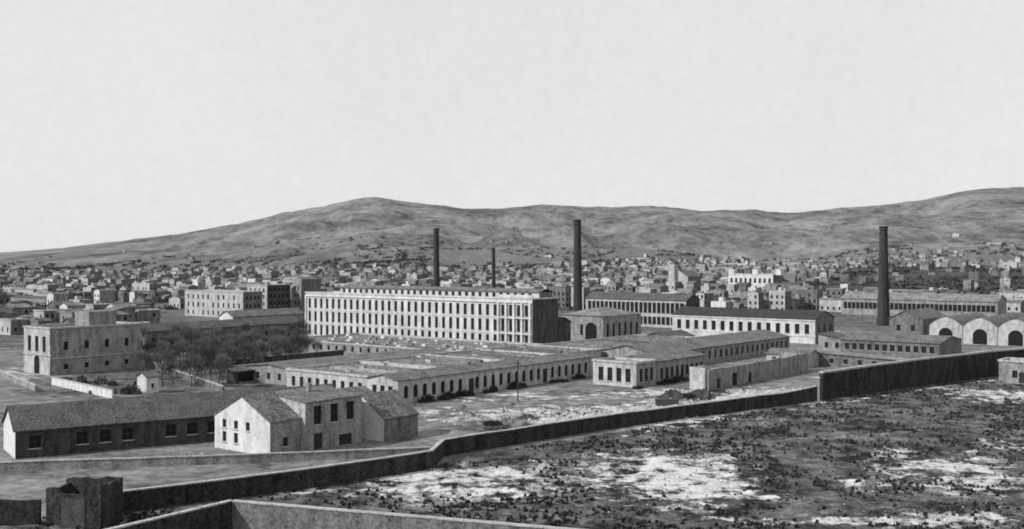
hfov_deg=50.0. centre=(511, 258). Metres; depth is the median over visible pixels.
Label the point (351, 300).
window
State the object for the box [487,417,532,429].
spoil heap
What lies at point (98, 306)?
town house
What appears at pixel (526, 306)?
window
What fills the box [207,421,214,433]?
window
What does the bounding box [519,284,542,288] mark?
town house
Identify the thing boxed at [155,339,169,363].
bare tree
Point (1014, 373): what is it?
window
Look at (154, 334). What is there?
long shed
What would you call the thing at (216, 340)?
bare tree
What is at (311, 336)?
bare tree
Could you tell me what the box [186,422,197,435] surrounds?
window
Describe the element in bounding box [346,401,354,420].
window
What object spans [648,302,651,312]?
window
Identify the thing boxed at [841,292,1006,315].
warehouse
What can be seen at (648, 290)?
town house
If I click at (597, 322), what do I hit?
engine hall
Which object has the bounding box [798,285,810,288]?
town house
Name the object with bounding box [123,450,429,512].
boundary wall
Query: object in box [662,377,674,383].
shrub
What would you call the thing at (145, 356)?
bare tree
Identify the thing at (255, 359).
bare tree
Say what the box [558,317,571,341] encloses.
mill annex
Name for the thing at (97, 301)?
town house
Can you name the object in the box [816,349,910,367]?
yard shed
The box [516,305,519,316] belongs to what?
window
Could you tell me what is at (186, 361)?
bare tree
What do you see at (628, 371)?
window
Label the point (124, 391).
shrub
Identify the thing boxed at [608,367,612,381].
window
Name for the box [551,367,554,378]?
window
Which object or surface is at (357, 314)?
window
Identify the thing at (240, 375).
window
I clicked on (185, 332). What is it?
bare tree
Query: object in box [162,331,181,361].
bare tree
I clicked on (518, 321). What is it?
window
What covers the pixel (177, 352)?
bare tree
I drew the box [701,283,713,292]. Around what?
town house
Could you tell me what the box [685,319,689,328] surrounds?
window
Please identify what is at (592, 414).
stone heap
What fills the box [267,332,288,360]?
bare tree
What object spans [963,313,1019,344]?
gabled shed
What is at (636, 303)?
window
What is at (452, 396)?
shrub
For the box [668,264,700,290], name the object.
church
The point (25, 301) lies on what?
town house
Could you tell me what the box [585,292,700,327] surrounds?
office block
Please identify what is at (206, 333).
bare tree
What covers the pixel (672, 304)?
window
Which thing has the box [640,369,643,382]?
window
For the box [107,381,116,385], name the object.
shrub
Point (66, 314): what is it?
town house
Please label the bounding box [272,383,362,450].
house
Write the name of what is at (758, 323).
window
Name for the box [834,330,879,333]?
storage shed
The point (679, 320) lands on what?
window
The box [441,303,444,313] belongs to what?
window
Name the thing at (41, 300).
town house
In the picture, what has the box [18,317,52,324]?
town house
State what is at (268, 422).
gabled house
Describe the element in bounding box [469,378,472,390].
door
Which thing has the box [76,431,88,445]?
window
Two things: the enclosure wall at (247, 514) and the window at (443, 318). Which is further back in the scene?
the window at (443, 318)
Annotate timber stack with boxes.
[654,398,678,405]
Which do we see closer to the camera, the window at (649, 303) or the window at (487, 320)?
the window at (487, 320)
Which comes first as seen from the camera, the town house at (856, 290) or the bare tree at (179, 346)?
the bare tree at (179, 346)
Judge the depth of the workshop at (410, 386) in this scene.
246.62 m
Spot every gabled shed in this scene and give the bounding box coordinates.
[888,307,946,334]
[929,312,985,343]
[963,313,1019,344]
[998,317,1023,346]
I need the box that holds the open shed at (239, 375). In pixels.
[226,366,254,383]
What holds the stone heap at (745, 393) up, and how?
on the ground
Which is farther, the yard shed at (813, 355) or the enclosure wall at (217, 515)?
the yard shed at (813, 355)
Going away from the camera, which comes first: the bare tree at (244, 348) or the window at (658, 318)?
the bare tree at (244, 348)
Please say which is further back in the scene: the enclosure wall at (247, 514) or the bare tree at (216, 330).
the bare tree at (216, 330)
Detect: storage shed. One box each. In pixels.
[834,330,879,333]
[839,332,962,356]
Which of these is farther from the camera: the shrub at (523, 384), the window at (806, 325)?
the window at (806, 325)
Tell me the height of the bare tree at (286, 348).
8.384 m
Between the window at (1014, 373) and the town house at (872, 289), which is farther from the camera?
the town house at (872, 289)
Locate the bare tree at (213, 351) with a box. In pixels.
[198,342,220,380]
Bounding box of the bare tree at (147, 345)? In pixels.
[141,338,155,352]
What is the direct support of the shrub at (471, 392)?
on the ground
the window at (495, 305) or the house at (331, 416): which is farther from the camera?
the window at (495, 305)
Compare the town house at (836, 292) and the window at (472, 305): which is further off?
the town house at (836, 292)
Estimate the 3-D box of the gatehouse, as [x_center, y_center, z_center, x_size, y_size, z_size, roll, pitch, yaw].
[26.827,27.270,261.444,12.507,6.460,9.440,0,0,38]
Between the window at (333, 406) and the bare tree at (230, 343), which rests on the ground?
the bare tree at (230, 343)
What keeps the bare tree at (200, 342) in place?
on the ground
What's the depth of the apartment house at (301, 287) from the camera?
592.95 m
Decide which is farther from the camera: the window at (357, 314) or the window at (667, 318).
the window at (667, 318)
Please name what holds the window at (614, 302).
in the office block at (656, 309)
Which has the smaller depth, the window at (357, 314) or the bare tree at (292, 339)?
the bare tree at (292, 339)
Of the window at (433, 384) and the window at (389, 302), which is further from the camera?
the window at (389, 302)
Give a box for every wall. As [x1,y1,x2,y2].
[0,370,36,390]
[0,446,429,470]
[0,499,40,525]
[51,377,113,397]
[106,499,232,528]
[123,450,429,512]
[149,362,223,390]
[232,349,343,364]
[232,499,580,528]
[429,385,816,468]
[819,347,1023,400]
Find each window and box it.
[28,435,41,449]
[29,335,30,351]
[34,336,37,351]
[42,337,45,352]
[63,342,68,350]
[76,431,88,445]
[85,340,88,348]
[99,429,111,443]
[105,339,109,347]
[122,427,133,440]
[165,424,177,437]
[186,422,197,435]
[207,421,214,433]
[221,419,226,428]
[221,431,226,442]
[233,421,237,430]
[233,433,237,444]
[238,373,243,382]
[244,422,249,431]
[245,372,249,381]
[249,372,253,381]
[282,437,288,447]
[292,376,294,385]
[313,405,322,425]
[320,298,322,308]
[320,311,322,321]
[320,325,322,334]
[330,403,338,422]
[339,433,350,444]
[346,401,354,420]
[349,299,352,309]
[349,313,352,323]
[356,300,358,309]
[356,313,358,323]
[374,300,377,310]
[374,314,377,324]
[387,314,390,325]
[388,301,390,311]
[401,301,403,311]
[401,315,403,325]
[404,386,408,398]
[414,384,418,397]
[422,383,425,396]
[427,316,430,327]
[428,302,430,312]
[432,382,436,395]
[435,302,437,312]
[435,316,437,327]
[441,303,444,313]
[441,381,443,393]
[442,317,444,328]
[450,380,454,392]
[458,378,461,391]
[463,303,466,314]
[463,318,466,329]
[470,303,473,314]
[471,318,473,329]
[475,376,479,388]
[479,304,481,314]
[479,318,481,330]
[483,375,487,387]
[485,304,488,315]
[485,319,488,330]
[493,304,496,315]
[494,319,496,330]
[499,373,502,385]
[507,372,509,384]
[508,305,512,316]
[509,320,511,331]
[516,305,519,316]
[517,320,519,332]
[522,370,524,382]
[524,320,527,332]
[525,305,527,316]
[537,368,540,380]
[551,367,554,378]
[571,364,573,375]
[580,324,582,335]
[584,362,586,373]
[598,367,603,380]
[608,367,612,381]
[613,301,616,308]
[617,368,621,382]
[625,369,630,382]
[635,302,637,312]
[639,302,642,312]
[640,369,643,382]
[644,302,646,312]
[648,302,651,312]
[648,316,651,324]
[653,303,655,313]
[657,303,660,313]
[657,317,660,324]
[660,368,662,379]
[661,303,664,313]
[666,303,669,313]
[666,317,669,324]
[671,303,673,313]
[677,319,680,328]
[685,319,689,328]
[702,320,706,329]
[712,321,715,329]
[721,321,724,330]
[729,321,733,330]
[739,322,742,330]
[748,322,751,330]
[757,322,760,329]
[766,323,770,330]
[776,323,779,332]
[785,323,789,333]
[794,324,798,333]
[805,324,808,333]
[844,343,849,349]
[867,344,871,350]
[890,345,894,351]
[898,345,902,352]
[921,347,926,353]
[944,304,947,311]
[977,305,980,312]
[981,305,985,312]
[1012,370,1017,378]
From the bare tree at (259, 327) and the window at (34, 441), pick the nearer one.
the window at (34, 441)
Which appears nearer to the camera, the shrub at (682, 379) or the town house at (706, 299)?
the shrub at (682, 379)
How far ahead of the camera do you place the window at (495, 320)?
364.81 m
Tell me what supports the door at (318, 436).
in the house at (331, 416)
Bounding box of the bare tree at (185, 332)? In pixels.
[177,325,191,341]
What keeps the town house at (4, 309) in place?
on the ground
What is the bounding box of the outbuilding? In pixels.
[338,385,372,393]
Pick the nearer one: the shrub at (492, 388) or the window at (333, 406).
the window at (333, 406)
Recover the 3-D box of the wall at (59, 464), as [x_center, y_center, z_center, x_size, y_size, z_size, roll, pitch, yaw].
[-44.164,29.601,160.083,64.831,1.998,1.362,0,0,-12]
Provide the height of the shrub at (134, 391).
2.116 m
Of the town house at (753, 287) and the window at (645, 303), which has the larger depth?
the town house at (753, 287)
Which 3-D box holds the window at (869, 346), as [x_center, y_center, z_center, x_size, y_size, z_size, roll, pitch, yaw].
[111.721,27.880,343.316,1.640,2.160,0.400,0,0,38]
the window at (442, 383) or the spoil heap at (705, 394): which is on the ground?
the spoil heap at (705, 394)
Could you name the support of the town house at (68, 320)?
on the ground
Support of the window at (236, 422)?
in the gabled house at (268, 422)
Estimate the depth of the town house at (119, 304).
533.56 m
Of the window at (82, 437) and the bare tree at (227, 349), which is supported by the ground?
the bare tree at (227, 349)
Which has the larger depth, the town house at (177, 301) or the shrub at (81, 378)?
the town house at (177, 301)
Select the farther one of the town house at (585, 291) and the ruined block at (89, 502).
the town house at (585, 291)
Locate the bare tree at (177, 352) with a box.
[170,349,181,361]
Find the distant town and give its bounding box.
[0,228,1023,304]
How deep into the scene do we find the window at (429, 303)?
383.44 m
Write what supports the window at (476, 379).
in the workshop at (410, 386)
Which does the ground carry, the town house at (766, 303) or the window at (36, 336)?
the town house at (766, 303)
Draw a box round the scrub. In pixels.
[27,377,1023,528]
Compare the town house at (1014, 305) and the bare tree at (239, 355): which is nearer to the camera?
the bare tree at (239, 355)
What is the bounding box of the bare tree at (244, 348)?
[232,339,257,363]
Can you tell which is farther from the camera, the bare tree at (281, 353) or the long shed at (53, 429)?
the bare tree at (281, 353)
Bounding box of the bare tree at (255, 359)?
[250,354,261,363]
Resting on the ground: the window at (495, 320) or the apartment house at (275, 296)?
the apartment house at (275, 296)
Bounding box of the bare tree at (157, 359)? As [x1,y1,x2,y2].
[147,344,176,386]
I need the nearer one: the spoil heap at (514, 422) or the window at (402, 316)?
the spoil heap at (514, 422)
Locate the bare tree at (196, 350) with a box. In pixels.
[191,346,217,377]
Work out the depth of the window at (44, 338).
283.14 m
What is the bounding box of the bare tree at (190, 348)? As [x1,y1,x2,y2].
[185,344,204,376]
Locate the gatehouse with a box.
[592,356,657,386]
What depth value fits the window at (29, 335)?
287.64 m
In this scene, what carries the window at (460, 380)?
in the workshop at (410, 386)
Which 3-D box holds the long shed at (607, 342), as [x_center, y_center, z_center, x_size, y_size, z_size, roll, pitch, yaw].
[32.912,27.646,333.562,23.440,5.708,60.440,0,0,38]
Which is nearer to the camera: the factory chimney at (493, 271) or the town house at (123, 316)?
the town house at (123, 316)
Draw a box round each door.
[314,433,321,449]
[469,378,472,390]
[543,369,546,382]
[1019,373,1023,382]
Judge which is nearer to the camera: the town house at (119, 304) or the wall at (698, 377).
the wall at (698, 377)
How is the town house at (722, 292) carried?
on the ground
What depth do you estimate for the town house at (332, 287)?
686.95 m
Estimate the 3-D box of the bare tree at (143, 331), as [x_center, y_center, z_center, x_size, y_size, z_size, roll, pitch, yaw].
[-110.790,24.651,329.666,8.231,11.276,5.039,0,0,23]
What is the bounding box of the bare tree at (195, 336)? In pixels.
[179,320,200,344]
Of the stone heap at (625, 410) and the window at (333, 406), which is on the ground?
the stone heap at (625, 410)
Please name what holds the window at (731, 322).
in the spinning hall
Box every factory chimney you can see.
[433,228,439,286]
[491,248,495,287]
[573,219,582,311]
[876,226,889,325]
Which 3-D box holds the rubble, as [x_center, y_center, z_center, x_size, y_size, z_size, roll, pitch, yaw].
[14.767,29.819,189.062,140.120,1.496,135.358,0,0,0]
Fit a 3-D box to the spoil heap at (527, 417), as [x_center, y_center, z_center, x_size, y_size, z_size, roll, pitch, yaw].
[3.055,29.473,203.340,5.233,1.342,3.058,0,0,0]
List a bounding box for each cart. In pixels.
[482,420,514,430]
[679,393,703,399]
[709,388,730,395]
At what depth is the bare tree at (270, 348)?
297.86 m
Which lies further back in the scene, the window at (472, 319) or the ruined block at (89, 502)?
the window at (472, 319)
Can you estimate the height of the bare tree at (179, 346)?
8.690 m
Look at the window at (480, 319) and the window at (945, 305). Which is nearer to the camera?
the window at (480, 319)
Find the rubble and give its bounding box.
[151,386,1023,526]
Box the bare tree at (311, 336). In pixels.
[299,332,314,352]
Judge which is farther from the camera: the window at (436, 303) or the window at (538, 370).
the window at (436, 303)
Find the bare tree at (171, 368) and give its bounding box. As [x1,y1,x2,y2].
[167,361,175,384]
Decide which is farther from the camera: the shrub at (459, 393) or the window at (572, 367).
the window at (572, 367)
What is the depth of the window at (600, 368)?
260.40 m
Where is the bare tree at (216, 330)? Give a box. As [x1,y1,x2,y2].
[209,324,222,338]
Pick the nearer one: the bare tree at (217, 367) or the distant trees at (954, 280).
the bare tree at (217, 367)
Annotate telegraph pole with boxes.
[515,361,520,400]
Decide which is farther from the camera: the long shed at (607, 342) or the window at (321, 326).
the window at (321, 326)
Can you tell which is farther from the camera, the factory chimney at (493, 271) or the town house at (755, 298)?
the town house at (755, 298)
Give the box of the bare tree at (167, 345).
[157,342,174,360]
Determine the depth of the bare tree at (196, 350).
263.45 m
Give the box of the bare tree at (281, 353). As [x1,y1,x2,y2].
[273,350,283,358]
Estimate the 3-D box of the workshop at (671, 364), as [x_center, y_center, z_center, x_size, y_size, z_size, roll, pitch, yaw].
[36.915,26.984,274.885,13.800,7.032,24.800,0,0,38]
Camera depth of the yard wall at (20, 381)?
260.76 m
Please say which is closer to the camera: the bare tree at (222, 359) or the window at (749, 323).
the bare tree at (222, 359)
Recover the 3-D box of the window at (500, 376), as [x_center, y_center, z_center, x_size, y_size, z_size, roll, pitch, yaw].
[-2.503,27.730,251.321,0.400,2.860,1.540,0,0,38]
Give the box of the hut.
[135,370,161,393]
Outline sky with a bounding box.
[0,0,1023,252]
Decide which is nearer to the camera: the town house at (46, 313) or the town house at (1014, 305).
the town house at (46, 313)
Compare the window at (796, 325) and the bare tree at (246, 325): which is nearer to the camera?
the bare tree at (246, 325)
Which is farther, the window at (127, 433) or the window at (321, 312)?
the window at (321, 312)
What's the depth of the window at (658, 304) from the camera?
476.38 m
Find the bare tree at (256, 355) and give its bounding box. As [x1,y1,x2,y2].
[250,353,263,362]
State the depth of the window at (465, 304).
373.00 m
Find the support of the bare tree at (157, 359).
on the ground
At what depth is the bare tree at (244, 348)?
279.18 m
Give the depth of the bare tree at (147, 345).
304.98 m
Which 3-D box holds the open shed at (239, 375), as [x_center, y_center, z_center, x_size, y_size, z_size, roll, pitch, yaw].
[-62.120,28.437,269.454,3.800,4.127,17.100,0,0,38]
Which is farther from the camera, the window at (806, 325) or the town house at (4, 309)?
the town house at (4, 309)
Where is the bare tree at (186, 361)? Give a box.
[176,351,206,386]
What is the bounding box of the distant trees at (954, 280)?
[0,237,1023,310]
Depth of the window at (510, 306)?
360.91 m
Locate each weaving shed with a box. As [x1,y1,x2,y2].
[281,333,539,354]
[285,344,601,387]
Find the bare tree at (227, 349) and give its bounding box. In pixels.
[220,343,232,357]
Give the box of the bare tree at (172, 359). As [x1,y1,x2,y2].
[160,350,176,375]
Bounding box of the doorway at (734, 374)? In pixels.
[733,372,736,384]
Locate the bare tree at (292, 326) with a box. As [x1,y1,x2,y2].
[287,322,296,330]
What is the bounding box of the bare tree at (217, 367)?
[214,362,230,384]
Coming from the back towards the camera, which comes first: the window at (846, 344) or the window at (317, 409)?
the window at (846, 344)
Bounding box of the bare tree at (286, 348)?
[280,340,304,358]
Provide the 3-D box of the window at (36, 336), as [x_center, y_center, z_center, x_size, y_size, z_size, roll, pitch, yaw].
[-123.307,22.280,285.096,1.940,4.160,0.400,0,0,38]
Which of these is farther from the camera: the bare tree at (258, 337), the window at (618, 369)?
the bare tree at (258, 337)
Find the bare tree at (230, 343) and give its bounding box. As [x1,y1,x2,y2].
[223,339,236,365]
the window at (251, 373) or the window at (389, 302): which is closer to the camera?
the window at (251, 373)
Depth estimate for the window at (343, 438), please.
176.75 m
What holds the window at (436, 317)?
in the textile mill
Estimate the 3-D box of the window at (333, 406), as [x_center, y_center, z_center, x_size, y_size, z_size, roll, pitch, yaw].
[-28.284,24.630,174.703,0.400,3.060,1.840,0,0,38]
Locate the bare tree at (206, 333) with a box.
[195,329,214,339]
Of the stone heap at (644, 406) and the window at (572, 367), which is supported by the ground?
the stone heap at (644, 406)
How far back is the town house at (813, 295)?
637.57 m
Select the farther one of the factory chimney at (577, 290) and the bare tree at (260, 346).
the factory chimney at (577, 290)
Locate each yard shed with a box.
[648,330,695,336]
[765,347,819,367]
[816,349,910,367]
[817,331,846,351]
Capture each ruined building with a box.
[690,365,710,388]
[707,352,807,389]
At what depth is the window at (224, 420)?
173.08 m
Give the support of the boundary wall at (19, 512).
on the ground
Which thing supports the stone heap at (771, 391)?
on the ground
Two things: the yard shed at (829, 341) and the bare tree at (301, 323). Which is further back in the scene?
the bare tree at (301, 323)
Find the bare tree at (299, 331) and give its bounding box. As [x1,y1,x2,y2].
[288,328,312,352]
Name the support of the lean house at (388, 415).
on the ground
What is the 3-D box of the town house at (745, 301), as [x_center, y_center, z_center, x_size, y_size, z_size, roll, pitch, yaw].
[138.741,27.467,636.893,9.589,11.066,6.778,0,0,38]
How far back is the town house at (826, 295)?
655.58 m
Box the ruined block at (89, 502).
[46,476,122,528]
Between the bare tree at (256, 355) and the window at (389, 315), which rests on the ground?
the bare tree at (256, 355)
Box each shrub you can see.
[76,375,87,382]
[93,376,107,383]
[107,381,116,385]
[118,386,132,394]
[127,385,142,394]
[417,399,427,402]
[419,394,436,401]
[437,395,450,399]
[442,392,457,398]
[455,390,464,396]
[463,389,469,396]
[465,390,474,395]
[489,385,496,392]
[516,382,526,387]
[557,378,568,382]
[632,385,643,388]
[657,381,667,384]
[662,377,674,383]
[678,374,688,381]
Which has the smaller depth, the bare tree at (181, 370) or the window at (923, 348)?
the bare tree at (181, 370)
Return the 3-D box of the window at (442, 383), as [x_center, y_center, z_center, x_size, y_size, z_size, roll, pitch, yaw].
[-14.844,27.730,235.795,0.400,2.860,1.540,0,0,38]
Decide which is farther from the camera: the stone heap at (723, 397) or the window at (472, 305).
the window at (472, 305)
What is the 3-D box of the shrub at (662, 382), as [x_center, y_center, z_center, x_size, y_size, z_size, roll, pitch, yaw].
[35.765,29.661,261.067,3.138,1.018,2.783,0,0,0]
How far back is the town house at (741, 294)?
660.97 m
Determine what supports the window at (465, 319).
in the textile mill
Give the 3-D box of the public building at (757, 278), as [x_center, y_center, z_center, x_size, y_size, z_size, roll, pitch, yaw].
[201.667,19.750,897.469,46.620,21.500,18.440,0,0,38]
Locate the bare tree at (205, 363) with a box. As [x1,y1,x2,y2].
[200,359,215,378]
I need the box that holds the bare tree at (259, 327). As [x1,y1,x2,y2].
[247,322,264,332]
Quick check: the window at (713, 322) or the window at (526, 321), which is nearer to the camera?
the window at (526, 321)
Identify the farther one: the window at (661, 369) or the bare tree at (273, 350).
the bare tree at (273, 350)
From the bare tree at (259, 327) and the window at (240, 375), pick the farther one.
the bare tree at (259, 327)
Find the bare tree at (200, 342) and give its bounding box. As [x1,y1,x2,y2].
[191,334,214,347]
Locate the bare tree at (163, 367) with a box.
[158,362,170,384]
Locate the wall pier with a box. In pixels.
[812,377,820,399]
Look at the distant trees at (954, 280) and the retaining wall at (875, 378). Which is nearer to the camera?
the retaining wall at (875, 378)
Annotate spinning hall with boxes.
[671,306,835,343]
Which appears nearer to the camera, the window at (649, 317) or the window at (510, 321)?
the window at (510, 321)
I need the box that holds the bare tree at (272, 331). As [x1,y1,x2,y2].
[268,324,284,335]
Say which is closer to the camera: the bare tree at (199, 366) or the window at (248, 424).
the window at (248, 424)
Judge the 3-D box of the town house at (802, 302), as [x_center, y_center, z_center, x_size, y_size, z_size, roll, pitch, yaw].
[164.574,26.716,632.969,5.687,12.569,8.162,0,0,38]
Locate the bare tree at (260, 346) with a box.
[251,339,268,361]
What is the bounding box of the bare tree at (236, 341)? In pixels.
[218,334,244,357]
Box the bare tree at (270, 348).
[262,342,276,360]
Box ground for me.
[0,187,1023,528]
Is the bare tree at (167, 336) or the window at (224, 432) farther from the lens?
the bare tree at (167, 336)
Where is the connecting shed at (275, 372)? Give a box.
[229,348,449,384]
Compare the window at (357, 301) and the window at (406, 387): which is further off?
the window at (357, 301)
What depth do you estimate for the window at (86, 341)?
289.15 m
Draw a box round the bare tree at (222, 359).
[215,351,233,383]
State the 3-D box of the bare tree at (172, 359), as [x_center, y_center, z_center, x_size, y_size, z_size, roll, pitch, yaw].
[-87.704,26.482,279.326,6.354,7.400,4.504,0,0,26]
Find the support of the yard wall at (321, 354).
on the ground
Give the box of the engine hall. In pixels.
[560,307,641,339]
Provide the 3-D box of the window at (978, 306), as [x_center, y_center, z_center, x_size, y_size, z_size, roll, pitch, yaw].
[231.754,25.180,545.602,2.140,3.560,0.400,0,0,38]
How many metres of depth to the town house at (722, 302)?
608.75 m
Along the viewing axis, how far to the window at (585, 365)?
278.21 m
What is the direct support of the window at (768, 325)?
in the spinning hall
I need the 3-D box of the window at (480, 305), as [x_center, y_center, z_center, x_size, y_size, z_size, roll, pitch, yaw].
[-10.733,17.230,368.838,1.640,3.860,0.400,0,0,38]
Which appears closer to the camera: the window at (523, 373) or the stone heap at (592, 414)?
the stone heap at (592, 414)
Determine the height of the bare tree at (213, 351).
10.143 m
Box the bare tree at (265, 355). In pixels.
[257,352,268,362]
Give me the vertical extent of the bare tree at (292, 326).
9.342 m
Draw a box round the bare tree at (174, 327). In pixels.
[160,317,184,338]
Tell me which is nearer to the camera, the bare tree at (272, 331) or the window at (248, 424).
the window at (248, 424)
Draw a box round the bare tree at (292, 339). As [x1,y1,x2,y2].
[286,334,303,358]
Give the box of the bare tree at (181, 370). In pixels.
[172,361,191,376]
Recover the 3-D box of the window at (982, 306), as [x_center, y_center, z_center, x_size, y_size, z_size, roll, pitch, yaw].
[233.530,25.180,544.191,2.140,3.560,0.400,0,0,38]
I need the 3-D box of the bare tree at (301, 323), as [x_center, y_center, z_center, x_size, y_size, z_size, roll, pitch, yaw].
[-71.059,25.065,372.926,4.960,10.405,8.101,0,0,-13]
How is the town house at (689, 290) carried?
on the ground
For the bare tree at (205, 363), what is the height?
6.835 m
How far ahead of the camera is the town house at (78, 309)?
494.15 m
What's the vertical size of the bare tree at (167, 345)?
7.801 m
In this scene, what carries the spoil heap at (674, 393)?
on the ground
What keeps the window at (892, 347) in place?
in the storage shed at (911, 345)
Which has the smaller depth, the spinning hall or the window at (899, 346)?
the window at (899, 346)
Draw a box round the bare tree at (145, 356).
[129,347,153,370]
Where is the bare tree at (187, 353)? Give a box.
[180,351,196,371]
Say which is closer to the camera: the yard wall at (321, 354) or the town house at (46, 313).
the yard wall at (321, 354)
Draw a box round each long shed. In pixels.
[1,384,333,458]
[141,316,300,353]
[537,334,690,348]
[601,329,790,362]
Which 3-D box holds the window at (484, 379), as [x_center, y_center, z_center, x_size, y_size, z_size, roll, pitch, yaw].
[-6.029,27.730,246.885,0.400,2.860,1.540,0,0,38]
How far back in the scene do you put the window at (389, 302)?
395.51 m
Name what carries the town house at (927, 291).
on the ground
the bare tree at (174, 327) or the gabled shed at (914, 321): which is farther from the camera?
the gabled shed at (914, 321)
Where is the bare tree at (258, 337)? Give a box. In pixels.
[248,331,272,362]
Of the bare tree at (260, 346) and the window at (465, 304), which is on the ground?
the bare tree at (260, 346)
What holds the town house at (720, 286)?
on the ground
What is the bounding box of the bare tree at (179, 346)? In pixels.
[173,335,190,361]
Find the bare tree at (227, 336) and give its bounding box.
[218,333,232,340]
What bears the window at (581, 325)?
in the engine hall
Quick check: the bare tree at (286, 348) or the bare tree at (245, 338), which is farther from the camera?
the bare tree at (245, 338)
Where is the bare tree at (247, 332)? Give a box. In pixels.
[232,330,252,357]
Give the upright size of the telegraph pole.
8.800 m
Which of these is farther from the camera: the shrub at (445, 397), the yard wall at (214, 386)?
the yard wall at (214, 386)
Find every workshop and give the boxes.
[218,307,304,320]
[365,351,592,402]
[623,349,707,383]
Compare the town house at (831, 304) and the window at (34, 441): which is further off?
the town house at (831, 304)
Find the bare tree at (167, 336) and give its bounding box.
[158,329,180,348]
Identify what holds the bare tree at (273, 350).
on the ground
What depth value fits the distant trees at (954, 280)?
1992.54 m
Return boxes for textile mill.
[305,285,558,343]
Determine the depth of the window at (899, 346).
337.48 m
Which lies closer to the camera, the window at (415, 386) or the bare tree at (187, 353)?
the window at (415, 386)
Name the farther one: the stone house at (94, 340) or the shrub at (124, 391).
the stone house at (94, 340)
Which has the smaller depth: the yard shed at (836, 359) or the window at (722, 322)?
the yard shed at (836, 359)
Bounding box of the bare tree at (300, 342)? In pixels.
[293,331,312,356]
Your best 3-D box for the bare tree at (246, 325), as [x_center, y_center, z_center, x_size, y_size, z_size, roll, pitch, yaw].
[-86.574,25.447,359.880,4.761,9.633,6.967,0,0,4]
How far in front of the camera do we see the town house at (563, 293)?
662.25 m
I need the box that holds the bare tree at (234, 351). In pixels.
[223,346,238,361]
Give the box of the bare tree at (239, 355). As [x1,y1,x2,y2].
[232,350,249,362]
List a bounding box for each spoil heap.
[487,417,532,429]
[516,414,537,419]
[653,389,684,399]
[688,388,717,399]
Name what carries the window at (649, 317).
in the office block at (656, 309)
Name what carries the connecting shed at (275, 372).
on the ground
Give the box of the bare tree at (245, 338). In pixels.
[235,333,256,346]
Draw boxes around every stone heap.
[535,416,569,422]
[570,413,604,418]
[611,408,634,413]
[628,404,659,409]
[710,395,737,400]
[725,390,766,396]
[764,388,790,393]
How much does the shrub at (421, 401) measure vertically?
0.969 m
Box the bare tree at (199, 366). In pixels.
[191,356,207,384]
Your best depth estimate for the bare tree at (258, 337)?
310.53 m
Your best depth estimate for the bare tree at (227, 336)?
334.30 m
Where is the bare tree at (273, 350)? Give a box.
[263,341,283,361]
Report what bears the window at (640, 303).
in the office block at (656, 309)
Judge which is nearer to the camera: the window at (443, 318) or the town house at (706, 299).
the window at (443, 318)
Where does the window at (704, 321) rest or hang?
in the spinning hall
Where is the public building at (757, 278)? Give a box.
[728,269,783,289]
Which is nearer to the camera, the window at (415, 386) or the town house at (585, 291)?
the window at (415, 386)
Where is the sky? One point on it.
(121, 120)
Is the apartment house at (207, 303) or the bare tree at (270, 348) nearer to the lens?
the bare tree at (270, 348)
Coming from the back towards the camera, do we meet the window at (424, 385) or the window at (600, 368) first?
the window at (600, 368)
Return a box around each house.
[0,307,13,312]
[0,312,18,317]
[0,318,28,334]
[2,303,31,314]
[10,295,46,305]
[13,300,32,306]
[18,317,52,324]
[23,310,141,374]
[30,319,51,324]
[31,307,45,312]
[33,309,56,321]
[47,292,67,303]
[47,300,73,308]
[56,312,59,321]
[59,302,85,308]
[59,311,74,322]
[61,318,74,323]
[63,309,93,310]
[69,296,92,305]
[86,303,106,309]
[91,300,111,304]
[102,306,136,321]
[107,303,132,307]
[116,311,131,321]
[119,305,150,308]
[130,302,151,308]
[133,297,154,308]
[135,309,160,322]
[169,296,184,308]
[184,289,262,316]
[213,392,301,452]
[247,284,290,308]
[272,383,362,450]
[292,278,321,311]
[322,284,339,290]
[361,389,419,441]
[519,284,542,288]
[549,285,572,307]
[571,287,589,309]
[641,288,656,292]
[646,284,668,292]
[677,288,696,294]
[696,293,713,306]
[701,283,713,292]
[707,289,727,300]
[711,284,726,289]
[711,297,732,307]
[714,294,719,300]
[728,294,738,300]
[733,290,768,299]
[733,303,743,307]
[741,296,747,304]
[748,285,760,290]
[748,290,763,308]
[764,299,768,308]
[769,287,790,308]
[787,286,822,309]
[791,297,799,309]
[793,294,804,309]
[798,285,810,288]
[819,298,841,311]
[823,293,830,297]
[825,288,845,297]
[851,289,870,291]
[863,287,877,291]
[901,291,921,292]
[922,290,940,292]
[945,289,959,293]
[998,357,1023,383]
[1006,295,1023,299]
[1006,300,1023,311]
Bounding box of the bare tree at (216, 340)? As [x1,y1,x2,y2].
[202,336,222,368]
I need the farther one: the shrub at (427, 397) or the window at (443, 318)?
the window at (443, 318)
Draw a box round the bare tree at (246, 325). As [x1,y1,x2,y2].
[240,322,254,332]
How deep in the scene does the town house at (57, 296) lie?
629.33 m
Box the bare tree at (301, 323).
[296,319,308,329]
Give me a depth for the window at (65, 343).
284.60 m
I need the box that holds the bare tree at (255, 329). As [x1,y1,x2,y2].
[251,327,263,333]
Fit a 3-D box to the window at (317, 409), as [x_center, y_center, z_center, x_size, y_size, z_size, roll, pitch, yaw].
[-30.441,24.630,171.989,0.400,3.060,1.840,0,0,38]
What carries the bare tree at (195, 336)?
on the ground
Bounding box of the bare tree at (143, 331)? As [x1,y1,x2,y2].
[141,323,151,350]
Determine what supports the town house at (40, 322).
on the ground
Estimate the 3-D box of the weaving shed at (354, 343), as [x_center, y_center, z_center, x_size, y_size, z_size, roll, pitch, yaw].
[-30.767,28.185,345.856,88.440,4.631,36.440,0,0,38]

